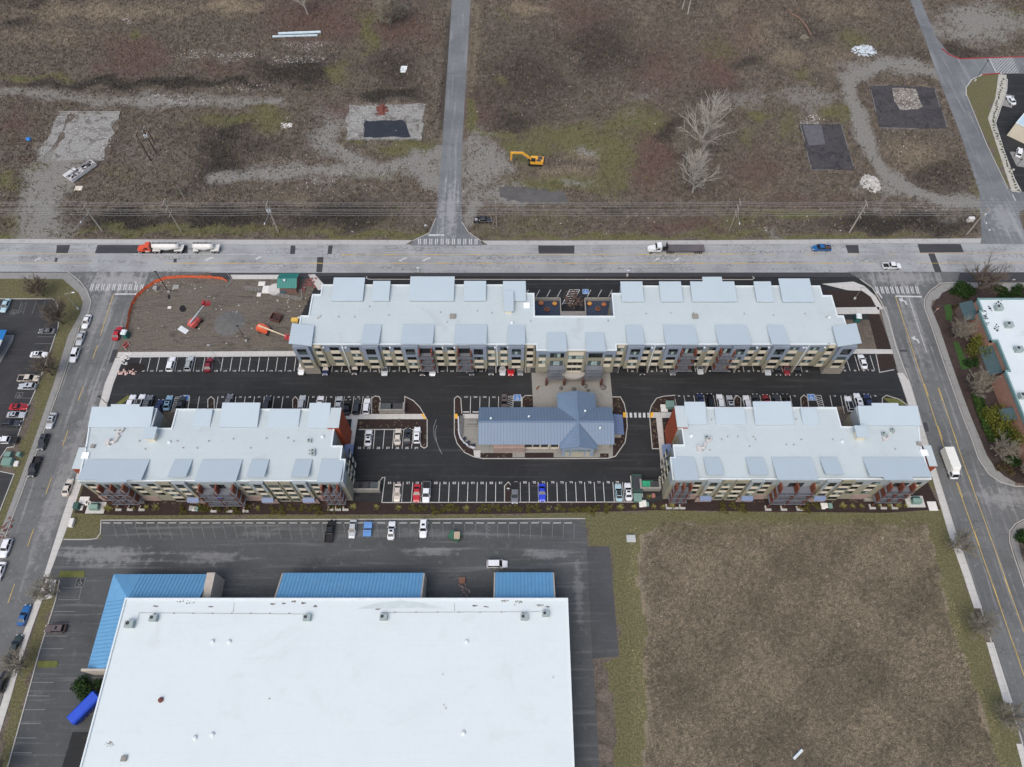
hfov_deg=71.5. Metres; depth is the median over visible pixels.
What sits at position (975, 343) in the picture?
evergreen shrub
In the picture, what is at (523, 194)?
wet ground
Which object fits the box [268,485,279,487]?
window
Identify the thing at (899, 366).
kerbside pavement
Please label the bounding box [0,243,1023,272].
road
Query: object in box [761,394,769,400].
sedan
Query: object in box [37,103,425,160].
old foundation
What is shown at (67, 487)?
sedan
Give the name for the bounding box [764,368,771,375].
suv
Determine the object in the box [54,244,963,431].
road patch
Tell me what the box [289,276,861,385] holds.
apartment building
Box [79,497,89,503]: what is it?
utility box
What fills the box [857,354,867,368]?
sedan
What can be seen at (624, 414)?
tactile paving
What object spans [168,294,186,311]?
soil pit
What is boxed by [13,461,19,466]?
utility box
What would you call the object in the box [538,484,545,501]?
coupe
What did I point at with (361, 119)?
rubble pile
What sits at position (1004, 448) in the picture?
bare tree
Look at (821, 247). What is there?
pickup truck
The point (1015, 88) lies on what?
lot
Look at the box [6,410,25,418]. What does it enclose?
sedan
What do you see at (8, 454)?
utility box
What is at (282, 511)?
round shrub
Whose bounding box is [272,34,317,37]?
culvert pipe
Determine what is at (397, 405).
dumpster
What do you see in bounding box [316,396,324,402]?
sedan
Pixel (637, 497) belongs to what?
utility box
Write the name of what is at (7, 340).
shop forecourt
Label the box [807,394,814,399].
accessible stall field
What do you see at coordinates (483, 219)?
pickup truck
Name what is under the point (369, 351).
window
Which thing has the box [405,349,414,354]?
window
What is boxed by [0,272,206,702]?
street
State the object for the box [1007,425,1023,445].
evergreen shrub
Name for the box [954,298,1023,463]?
brick building
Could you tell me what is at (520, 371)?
sedan
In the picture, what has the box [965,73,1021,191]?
pale kerb
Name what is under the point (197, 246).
tank trailer
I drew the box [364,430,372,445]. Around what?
sedan
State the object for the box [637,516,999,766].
dry grass
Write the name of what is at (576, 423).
clubhouse
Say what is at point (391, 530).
sedan
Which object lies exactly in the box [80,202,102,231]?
utility pole
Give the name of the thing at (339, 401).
sedan
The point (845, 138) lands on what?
burnt footing
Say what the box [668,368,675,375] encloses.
suv
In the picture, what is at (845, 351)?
window
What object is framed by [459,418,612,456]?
patio
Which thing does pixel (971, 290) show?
evergreen shrub
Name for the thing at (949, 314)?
lawn
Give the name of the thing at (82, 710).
covered trailer
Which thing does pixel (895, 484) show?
balcony door
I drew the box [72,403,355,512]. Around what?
apartment building
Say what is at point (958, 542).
bare tree
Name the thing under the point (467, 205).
overhead wire
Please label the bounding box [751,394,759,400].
sedan
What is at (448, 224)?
street
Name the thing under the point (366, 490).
dumpster enclosure
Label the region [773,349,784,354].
window
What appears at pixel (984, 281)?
bare tree
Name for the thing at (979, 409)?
hedge
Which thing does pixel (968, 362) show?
evergreen shrub
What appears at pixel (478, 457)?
kerb
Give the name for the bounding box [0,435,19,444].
pickup truck
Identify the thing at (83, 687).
evergreen shrub
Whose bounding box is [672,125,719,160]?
bare tree
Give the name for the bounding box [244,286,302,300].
pipe railing
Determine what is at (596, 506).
round shrub
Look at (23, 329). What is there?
lot
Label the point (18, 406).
coupe
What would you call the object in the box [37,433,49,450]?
suv
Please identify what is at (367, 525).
cart
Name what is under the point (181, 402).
sedan
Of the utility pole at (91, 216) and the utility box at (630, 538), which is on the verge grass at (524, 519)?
the utility box at (630, 538)
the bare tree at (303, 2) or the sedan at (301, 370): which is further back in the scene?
the bare tree at (303, 2)
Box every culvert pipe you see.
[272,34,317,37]
[278,31,320,34]
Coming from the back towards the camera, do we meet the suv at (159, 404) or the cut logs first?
the cut logs
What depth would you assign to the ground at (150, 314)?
237.59 m
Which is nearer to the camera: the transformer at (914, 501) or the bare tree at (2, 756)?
the bare tree at (2, 756)
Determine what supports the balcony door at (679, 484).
in the apartment building at (781, 453)
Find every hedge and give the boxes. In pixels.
[972,393,995,441]
[980,397,987,412]
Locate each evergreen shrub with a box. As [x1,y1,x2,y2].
[70,674,102,702]
[949,281,967,296]
[960,283,976,300]
[962,358,973,367]
[964,333,991,361]
[972,357,978,366]
[979,403,1004,426]
[989,415,1015,437]
[991,283,1012,297]
[994,462,1015,476]
[997,428,1013,441]
[1003,455,1022,466]
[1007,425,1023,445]
[1009,283,1023,297]
[1013,528,1023,542]
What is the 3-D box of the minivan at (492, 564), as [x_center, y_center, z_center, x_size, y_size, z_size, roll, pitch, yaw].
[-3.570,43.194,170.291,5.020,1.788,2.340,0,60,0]
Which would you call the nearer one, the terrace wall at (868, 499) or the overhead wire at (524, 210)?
the terrace wall at (868, 499)
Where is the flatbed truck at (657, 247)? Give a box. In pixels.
[647,242,704,253]
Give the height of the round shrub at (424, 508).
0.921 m
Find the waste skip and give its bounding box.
[269,312,282,322]
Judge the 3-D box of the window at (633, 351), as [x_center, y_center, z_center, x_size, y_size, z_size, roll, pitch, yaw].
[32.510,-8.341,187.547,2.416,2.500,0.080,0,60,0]
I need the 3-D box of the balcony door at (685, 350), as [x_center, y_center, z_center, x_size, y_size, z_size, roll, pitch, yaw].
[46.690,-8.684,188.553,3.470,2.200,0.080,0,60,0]
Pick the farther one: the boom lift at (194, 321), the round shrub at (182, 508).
the boom lift at (194, 321)
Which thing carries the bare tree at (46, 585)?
on the ground at (150, 314)
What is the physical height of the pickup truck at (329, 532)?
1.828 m
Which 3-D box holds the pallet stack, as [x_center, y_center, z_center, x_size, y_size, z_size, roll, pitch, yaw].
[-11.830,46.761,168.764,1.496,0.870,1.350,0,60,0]
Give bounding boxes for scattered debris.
[45,18,925,731]
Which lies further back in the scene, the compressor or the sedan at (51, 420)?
the compressor
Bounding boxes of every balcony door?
[209,485,225,487]
[550,361,562,364]
[587,361,600,364]
[678,483,689,486]
[683,348,694,352]
[722,348,731,352]
[787,483,803,486]
[893,483,908,486]
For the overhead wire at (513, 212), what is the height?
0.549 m
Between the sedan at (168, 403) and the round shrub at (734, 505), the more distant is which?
the sedan at (168, 403)
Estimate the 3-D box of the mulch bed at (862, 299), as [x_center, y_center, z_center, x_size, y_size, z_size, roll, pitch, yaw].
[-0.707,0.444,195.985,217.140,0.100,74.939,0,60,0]
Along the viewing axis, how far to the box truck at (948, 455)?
181.62 m
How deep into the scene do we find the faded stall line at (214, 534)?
174.67 m
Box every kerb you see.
[0,189,1023,766]
[942,48,1023,74]
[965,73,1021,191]
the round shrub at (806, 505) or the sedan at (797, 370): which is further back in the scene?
the sedan at (797, 370)
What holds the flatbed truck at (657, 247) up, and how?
on the road at (909, 257)
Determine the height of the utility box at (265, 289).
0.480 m
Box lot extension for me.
[587,546,618,658]
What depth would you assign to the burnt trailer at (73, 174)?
235.94 m
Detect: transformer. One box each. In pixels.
[85,502,106,513]
[905,496,925,506]
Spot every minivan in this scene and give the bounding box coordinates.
[381,366,388,375]
[487,560,507,568]
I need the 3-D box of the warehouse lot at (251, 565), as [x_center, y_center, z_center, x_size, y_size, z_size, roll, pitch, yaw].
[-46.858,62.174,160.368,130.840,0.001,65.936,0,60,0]
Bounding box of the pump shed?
[277,273,299,293]
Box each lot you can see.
[0,299,57,506]
[9,519,598,766]
[996,74,1023,191]
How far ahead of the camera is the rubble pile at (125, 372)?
197.80 m
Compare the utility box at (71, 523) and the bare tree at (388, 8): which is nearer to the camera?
the utility box at (71, 523)
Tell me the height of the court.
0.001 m
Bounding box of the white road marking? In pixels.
[34,58,1017,417]
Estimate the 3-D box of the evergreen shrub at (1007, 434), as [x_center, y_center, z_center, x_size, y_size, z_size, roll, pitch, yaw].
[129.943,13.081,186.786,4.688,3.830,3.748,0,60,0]
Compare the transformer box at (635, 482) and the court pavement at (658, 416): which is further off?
the court pavement at (658, 416)
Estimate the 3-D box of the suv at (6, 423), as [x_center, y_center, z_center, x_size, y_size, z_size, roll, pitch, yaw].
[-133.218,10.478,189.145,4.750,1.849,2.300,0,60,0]
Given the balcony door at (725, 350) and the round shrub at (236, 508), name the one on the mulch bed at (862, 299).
the round shrub at (236, 508)
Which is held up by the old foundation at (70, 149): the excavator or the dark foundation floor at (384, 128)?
the dark foundation floor at (384, 128)
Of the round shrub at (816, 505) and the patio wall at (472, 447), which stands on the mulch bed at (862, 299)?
the round shrub at (816, 505)
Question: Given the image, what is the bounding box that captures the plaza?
[531,373,612,410]
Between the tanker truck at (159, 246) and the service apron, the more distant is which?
the tanker truck at (159, 246)
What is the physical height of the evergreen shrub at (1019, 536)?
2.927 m
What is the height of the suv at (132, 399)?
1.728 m
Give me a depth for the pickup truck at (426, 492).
178.61 m
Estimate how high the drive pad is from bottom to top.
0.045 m
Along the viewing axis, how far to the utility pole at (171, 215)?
216.07 m
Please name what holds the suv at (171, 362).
on the car park
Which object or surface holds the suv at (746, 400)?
on the car park
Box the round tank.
[268,283,279,295]
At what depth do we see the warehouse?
150.51 m
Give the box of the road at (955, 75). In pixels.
[909,0,1023,243]
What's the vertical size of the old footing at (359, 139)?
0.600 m
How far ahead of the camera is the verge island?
169.92 m
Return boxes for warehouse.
[80,572,574,766]
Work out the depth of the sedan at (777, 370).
197.24 m
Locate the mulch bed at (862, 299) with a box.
[75,277,939,514]
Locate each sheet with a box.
[74,186,83,190]
[178,326,188,333]
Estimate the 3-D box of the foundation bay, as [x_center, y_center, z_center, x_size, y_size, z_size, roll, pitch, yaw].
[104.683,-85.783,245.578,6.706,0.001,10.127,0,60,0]
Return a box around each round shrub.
[179,505,186,514]
[193,503,204,511]
[202,504,214,513]
[223,506,234,513]
[233,506,240,514]
[270,505,277,515]
[277,504,285,514]
[285,504,295,510]
[299,504,306,512]
[315,504,323,514]
[408,503,417,510]
[418,504,427,511]
[430,505,439,514]
[439,503,450,511]
[446,502,458,511]
[476,503,485,513]
[502,506,510,512]
[512,504,522,511]
[525,503,532,512]
[533,503,541,511]
[569,507,579,513]
[579,505,590,513]
[588,504,599,515]
[604,502,612,513]
[719,502,728,513]
[729,501,737,509]
[738,501,747,513]
[802,501,811,513]
[811,501,820,509]
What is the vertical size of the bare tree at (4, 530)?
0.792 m
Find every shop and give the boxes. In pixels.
[0,330,6,344]
[1007,114,1023,142]
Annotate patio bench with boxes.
[460,416,462,435]
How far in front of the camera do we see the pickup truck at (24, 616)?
164.07 m
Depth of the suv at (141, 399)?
192.13 m
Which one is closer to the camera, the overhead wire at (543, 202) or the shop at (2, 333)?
the shop at (2, 333)
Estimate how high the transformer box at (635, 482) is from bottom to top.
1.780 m
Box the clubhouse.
[478,391,623,455]
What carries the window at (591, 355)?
in the apartment building at (433, 323)
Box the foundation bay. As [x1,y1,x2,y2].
[802,125,824,144]
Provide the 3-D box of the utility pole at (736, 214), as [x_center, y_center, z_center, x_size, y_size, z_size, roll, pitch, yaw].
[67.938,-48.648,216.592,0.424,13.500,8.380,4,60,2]
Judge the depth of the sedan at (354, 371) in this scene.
197.27 m
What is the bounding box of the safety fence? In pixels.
[125,275,227,329]
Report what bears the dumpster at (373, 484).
on the court
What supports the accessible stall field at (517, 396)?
on the car park
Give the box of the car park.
[107,354,907,408]
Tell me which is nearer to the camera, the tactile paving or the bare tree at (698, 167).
the tactile paving
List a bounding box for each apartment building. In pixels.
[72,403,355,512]
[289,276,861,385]
[660,401,936,510]
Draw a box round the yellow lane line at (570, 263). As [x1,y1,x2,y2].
[8,253,1023,674]
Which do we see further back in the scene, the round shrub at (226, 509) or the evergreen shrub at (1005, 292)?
the evergreen shrub at (1005, 292)
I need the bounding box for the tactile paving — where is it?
[421,412,653,418]
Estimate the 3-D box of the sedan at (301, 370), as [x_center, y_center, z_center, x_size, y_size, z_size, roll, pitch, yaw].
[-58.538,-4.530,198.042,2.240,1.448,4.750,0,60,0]
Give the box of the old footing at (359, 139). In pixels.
[59,111,422,140]
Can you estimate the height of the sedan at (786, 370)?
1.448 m
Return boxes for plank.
[792,749,802,759]
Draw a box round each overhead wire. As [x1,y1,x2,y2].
[0,203,976,203]
[0,205,981,205]
[0,210,970,210]
[35,212,1023,213]
[59,214,1007,215]
[76,208,992,209]
[97,202,964,202]
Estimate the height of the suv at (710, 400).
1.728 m
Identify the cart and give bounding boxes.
[363,530,371,536]
[364,522,371,528]
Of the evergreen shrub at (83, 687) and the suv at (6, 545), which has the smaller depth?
the evergreen shrub at (83, 687)
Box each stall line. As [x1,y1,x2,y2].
[8,302,574,752]
[140,290,874,501]
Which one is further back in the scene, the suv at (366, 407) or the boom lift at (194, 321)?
the boom lift at (194, 321)
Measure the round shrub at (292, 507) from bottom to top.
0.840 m
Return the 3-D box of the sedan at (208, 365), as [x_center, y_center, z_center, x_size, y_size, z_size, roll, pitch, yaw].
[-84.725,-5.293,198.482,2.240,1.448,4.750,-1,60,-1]
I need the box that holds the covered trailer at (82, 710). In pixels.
[67,691,98,724]
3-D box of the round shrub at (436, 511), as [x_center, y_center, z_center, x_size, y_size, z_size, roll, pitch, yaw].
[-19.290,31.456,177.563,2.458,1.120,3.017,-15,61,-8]
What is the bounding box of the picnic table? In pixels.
[467,419,476,425]
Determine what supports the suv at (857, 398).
on the car park
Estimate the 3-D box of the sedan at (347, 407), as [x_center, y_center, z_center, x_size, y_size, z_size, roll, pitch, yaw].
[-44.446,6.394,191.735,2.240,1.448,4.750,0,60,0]
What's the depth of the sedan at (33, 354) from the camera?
199.79 m
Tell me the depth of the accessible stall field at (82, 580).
169.04 m
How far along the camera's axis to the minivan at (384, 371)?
196.92 m
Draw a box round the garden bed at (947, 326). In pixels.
[932,288,1023,482]
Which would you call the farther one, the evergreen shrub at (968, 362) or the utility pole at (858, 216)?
the utility pole at (858, 216)
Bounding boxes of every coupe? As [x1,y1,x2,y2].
[9,403,28,410]
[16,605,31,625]
[412,484,420,502]
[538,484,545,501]
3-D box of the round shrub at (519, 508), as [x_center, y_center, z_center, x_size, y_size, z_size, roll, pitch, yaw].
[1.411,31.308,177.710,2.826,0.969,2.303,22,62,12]
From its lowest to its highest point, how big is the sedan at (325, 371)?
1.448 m
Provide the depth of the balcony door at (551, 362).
190.42 m
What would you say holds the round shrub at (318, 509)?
on the mulch bed at (862, 299)
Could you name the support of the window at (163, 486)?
in the apartment building at (233, 454)
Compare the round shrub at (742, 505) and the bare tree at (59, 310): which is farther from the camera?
the bare tree at (59, 310)
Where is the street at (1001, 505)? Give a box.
[849,272,1023,745]
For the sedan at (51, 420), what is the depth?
189.20 m
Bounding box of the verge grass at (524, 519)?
[0,277,1020,766]
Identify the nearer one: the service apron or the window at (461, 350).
the service apron
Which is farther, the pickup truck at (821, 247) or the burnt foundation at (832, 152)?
the burnt foundation at (832, 152)
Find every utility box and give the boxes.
[0,457,14,466]
[4,452,12,456]
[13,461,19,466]
[16,452,22,457]
[67,518,75,527]
[72,502,81,509]
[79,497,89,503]
[258,281,265,285]
[262,286,268,292]
[626,535,635,541]
[633,493,641,501]
[642,500,646,506]
[660,404,667,411]
[665,400,674,408]
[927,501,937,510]
[966,216,974,221]
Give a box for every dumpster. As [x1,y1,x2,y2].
[353,482,362,487]
[362,482,369,487]
[370,482,380,489]
[381,403,390,408]
[393,403,402,408]
[448,530,460,541]
[642,481,649,486]
[650,481,661,489]
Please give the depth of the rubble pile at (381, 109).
251.59 m
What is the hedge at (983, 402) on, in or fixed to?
on the garden bed at (947, 326)
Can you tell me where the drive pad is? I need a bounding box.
[1002,94,1023,166]
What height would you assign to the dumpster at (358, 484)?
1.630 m
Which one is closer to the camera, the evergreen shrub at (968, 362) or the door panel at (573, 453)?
the door panel at (573, 453)
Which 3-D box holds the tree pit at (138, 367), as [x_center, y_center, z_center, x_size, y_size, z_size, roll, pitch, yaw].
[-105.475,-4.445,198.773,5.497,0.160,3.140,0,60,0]
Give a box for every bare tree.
[0,516,13,538]
[0,643,30,680]
[0,750,5,766]
[19,273,48,297]
[23,572,59,601]
[27,345,59,379]
[36,296,68,333]
[294,0,307,14]
[370,0,409,26]
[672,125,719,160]
[676,89,735,152]
[676,160,704,186]
[677,143,723,192]
[944,528,980,556]
[951,314,978,340]
[961,254,1013,294]
[965,366,1000,398]
[966,607,1002,641]
[990,429,1023,463]
[992,698,1023,734]
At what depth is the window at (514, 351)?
187.56 m
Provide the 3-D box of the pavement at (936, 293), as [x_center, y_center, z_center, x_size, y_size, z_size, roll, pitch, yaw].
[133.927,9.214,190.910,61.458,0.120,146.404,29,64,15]
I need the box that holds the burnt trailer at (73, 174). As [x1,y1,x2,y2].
[63,160,96,181]
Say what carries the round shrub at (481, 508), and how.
on the mulch bed at (862, 299)
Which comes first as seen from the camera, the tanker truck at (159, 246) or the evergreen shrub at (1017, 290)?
the evergreen shrub at (1017, 290)
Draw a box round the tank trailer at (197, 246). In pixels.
[192,241,219,253]
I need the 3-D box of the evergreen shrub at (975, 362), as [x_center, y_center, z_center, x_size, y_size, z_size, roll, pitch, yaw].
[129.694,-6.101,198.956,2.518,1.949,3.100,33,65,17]
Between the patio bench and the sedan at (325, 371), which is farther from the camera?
the sedan at (325, 371)
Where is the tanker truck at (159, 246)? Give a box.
[137,241,183,253]
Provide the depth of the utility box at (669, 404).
191.34 m
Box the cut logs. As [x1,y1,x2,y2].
[4,137,33,161]
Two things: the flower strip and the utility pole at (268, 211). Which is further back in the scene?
the flower strip
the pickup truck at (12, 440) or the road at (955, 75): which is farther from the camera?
the road at (955, 75)
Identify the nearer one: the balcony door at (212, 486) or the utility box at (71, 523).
the balcony door at (212, 486)
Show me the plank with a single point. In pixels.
(797, 754)
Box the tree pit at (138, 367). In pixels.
[125,363,144,371]
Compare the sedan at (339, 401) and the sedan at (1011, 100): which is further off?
the sedan at (1011, 100)
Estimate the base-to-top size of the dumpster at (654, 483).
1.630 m
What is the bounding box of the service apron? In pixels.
[62,732,88,766]
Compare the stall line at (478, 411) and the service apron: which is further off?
the stall line at (478, 411)
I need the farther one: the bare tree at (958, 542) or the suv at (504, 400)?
the suv at (504, 400)
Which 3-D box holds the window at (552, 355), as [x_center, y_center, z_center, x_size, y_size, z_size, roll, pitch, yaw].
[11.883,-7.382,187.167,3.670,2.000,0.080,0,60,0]
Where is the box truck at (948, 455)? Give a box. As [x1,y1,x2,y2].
[940,447,960,478]
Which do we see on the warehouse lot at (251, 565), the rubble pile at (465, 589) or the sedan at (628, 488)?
the rubble pile at (465, 589)
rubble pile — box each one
[118,369,136,374]
[120,351,130,364]
[281,122,292,127]
[300,273,316,292]
[350,115,365,123]
[376,103,388,115]
[459,584,470,596]
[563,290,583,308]
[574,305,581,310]
[800,34,808,41]
[851,44,876,56]
[859,174,880,192]
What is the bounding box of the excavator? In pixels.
[510,151,543,166]
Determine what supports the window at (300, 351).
in the apartment building at (433, 323)
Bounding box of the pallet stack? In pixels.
[459,577,464,583]
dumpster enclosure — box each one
[353,481,380,492]
[378,402,405,413]
[639,479,660,490]
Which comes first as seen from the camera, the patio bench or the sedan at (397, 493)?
the sedan at (397, 493)
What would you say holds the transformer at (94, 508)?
on the mulch bed at (862, 299)
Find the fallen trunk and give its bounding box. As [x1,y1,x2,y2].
[788,8,811,35]
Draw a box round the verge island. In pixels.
[37,395,905,666]
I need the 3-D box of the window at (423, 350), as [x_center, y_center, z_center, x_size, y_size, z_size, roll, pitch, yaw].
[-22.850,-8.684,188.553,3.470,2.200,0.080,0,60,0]
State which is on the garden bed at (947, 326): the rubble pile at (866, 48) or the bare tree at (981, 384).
the bare tree at (981, 384)
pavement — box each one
[0,238,980,244]
[0,273,89,546]
[0,274,322,731]
[345,412,671,468]
[824,282,1023,766]
[881,306,906,375]
[925,283,1023,580]
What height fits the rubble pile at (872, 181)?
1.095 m
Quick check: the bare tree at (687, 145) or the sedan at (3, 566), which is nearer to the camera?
the sedan at (3, 566)
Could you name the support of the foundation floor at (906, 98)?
on the burnt foundation at (832, 152)
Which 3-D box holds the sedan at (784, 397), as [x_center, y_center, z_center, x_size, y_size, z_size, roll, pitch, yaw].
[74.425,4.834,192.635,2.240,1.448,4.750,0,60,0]
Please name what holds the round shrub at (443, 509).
on the mulch bed at (862, 299)
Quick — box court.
[301,276,874,502]
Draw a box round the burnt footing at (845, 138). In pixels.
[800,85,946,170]
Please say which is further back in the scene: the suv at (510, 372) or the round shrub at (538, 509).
the suv at (510, 372)
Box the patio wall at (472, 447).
[458,416,474,448]
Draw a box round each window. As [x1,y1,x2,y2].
[159,485,171,487]
[174,498,185,500]
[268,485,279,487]
[296,349,307,354]
[366,349,375,354]
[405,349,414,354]
[420,348,430,352]
[459,348,469,352]
[474,349,482,354]
[512,349,520,354]
[550,353,563,357]
[568,356,582,358]
[588,353,602,357]
[630,349,640,354]
[668,349,677,354]
[729,492,739,494]
[735,349,745,354]
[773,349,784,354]
[831,492,842,494]
[840,349,851,354]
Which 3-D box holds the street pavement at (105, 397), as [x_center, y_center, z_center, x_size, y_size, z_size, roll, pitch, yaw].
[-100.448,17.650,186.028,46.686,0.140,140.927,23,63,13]
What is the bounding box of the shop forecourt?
[0,335,13,362]
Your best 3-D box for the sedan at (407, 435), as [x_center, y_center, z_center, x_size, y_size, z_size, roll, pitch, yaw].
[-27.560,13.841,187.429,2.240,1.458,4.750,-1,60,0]
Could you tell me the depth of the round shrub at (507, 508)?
177.80 m
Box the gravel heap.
[213,311,245,334]
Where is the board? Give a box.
[454,532,459,538]
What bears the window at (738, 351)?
in the apartment building at (433, 323)
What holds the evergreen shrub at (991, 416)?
on the garden bed at (947, 326)
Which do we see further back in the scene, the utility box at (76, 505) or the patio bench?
the patio bench
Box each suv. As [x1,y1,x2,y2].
[0,538,13,557]
[0,670,11,692]
[1,419,21,427]
[17,382,36,390]
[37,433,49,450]
[44,623,67,633]
[69,347,80,362]
[126,395,136,403]
[136,394,145,406]
[142,395,153,406]
[154,399,163,412]
[165,357,176,371]
[184,356,194,370]
[224,394,233,402]
[262,396,271,408]
[297,395,306,408]
[352,399,360,414]
[362,398,370,414]
[413,427,420,443]
[419,519,427,537]
[487,366,494,375]
[501,394,507,406]
[507,368,514,375]
[638,366,645,375]
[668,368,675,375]
[706,394,714,406]
[715,394,724,406]
[742,395,751,406]
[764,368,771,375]
[771,394,780,400]
[843,396,854,411]
[852,393,863,406]
[1014,147,1023,157]
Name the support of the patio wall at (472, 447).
on the court
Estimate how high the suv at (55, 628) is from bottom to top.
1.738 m
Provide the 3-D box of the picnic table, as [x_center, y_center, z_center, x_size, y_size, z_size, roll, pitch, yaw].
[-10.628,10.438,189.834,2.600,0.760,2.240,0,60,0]
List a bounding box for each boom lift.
[187,300,210,328]
[256,323,289,339]
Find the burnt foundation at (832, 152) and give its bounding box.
[799,85,947,169]
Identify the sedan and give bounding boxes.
[0,298,11,312]
[0,562,6,580]
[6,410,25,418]
[8,635,23,656]
[29,351,47,358]
[38,328,55,334]
[45,412,57,428]
[61,479,74,496]
[75,331,86,345]
[81,314,91,328]
[111,326,122,340]
[162,395,173,410]
[176,396,186,408]
[203,357,213,372]
[298,362,304,374]
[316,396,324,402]
[321,367,328,375]
[335,396,342,407]
[343,400,351,415]
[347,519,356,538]
[351,366,358,374]
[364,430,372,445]
[387,521,395,539]
[393,484,401,501]
[394,428,401,444]
[404,428,411,444]
[419,368,425,375]
[499,366,506,375]
[516,368,523,375]
[614,484,622,501]
[624,483,632,500]
[696,366,703,374]
[696,393,703,401]
[725,395,734,406]
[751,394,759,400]
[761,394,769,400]
[773,366,781,375]
[781,394,790,400]
[782,366,790,375]
[794,366,801,375]
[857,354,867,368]
[862,394,871,405]
[1006,96,1015,104]
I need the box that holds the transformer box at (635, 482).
[630,474,642,496]
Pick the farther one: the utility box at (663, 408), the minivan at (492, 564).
the utility box at (663, 408)
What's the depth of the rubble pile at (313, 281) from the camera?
213.13 m
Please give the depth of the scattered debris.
248.71 m
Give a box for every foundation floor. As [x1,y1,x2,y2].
[364,120,409,137]
[799,88,922,123]
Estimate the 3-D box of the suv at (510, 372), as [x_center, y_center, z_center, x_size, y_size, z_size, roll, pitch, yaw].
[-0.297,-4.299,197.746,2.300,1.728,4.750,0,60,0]
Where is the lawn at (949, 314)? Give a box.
[944,304,969,369]
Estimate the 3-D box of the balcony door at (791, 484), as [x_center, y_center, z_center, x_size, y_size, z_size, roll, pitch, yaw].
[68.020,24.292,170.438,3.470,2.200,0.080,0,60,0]
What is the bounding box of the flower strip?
[988,74,1019,191]
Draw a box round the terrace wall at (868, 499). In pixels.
[863,498,873,500]
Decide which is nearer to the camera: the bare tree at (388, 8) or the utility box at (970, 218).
the utility box at (970, 218)
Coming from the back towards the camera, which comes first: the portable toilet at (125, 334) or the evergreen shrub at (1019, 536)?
the portable toilet at (125, 334)
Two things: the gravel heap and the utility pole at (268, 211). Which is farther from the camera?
the utility pole at (268, 211)
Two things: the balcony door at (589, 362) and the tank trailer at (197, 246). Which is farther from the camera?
the tank trailer at (197, 246)
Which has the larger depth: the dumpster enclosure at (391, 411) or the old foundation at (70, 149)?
the old foundation at (70, 149)
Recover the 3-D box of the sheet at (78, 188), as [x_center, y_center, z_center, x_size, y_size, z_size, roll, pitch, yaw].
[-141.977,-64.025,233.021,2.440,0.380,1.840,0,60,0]
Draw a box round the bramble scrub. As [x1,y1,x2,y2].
[0,0,1023,238]
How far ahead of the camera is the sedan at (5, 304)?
208.11 m
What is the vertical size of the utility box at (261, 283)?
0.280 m
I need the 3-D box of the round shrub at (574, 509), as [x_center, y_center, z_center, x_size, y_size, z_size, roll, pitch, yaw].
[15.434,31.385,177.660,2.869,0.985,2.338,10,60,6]
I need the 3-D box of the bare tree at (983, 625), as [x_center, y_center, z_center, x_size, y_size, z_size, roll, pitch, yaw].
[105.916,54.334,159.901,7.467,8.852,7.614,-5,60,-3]
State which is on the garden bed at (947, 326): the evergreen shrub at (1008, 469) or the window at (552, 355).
the evergreen shrub at (1008, 469)
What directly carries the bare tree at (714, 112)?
on the ground at (150, 314)
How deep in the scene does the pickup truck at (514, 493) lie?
178.49 m
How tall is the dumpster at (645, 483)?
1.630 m
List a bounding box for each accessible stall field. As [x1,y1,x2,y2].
[76,578,84,585]
[514,395,520,400]
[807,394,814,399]
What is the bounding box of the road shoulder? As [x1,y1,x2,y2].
[0,272,1023,289]
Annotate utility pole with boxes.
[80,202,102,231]
[134,130,150,160]
[141,126,156,153]
[162,199,181,232]
[264,200,278,232]
[728,198,740,232]
[848,200,867,232]
[966,204,989,234]
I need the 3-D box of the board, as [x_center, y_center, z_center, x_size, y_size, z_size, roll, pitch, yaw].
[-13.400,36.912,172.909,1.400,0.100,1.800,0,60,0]
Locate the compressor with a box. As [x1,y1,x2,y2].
[291,316,299,322]
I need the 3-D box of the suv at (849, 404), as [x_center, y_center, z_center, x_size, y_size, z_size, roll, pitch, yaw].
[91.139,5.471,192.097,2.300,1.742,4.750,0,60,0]
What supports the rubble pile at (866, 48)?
on the ground at (150, 314)
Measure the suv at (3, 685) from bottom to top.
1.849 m
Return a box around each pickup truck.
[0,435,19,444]
[16,374,39,382]
[27,456,42,477]
[324,520,335,542]
[422,481,430,502]
[474,216,491,223]
[511,482,518,503]
[812,244,832,251]
[881,262,901,269]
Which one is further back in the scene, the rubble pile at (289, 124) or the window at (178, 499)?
the rubble pile at (289, 124)
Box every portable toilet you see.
[120,329,130,338]
[853,313,861,322]
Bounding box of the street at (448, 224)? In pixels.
[411,0,482,245]
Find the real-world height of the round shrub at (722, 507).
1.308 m
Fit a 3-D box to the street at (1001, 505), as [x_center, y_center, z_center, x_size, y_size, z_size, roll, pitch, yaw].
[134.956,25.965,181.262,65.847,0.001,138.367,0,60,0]
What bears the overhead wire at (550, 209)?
attached to the utility pole at (858, 216)
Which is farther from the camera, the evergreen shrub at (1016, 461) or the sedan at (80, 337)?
the sedan at (80, 337)
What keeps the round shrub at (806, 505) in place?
on the mulch bed at (862, 299)
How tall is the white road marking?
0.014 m
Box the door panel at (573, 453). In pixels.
[571,452,583,455]
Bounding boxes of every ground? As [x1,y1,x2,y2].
[0,0,1023,766]
[499,184,568,204]
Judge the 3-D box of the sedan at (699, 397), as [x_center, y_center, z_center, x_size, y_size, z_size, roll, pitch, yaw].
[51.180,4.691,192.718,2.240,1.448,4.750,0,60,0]
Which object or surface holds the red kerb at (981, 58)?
on the road at (955, 75)

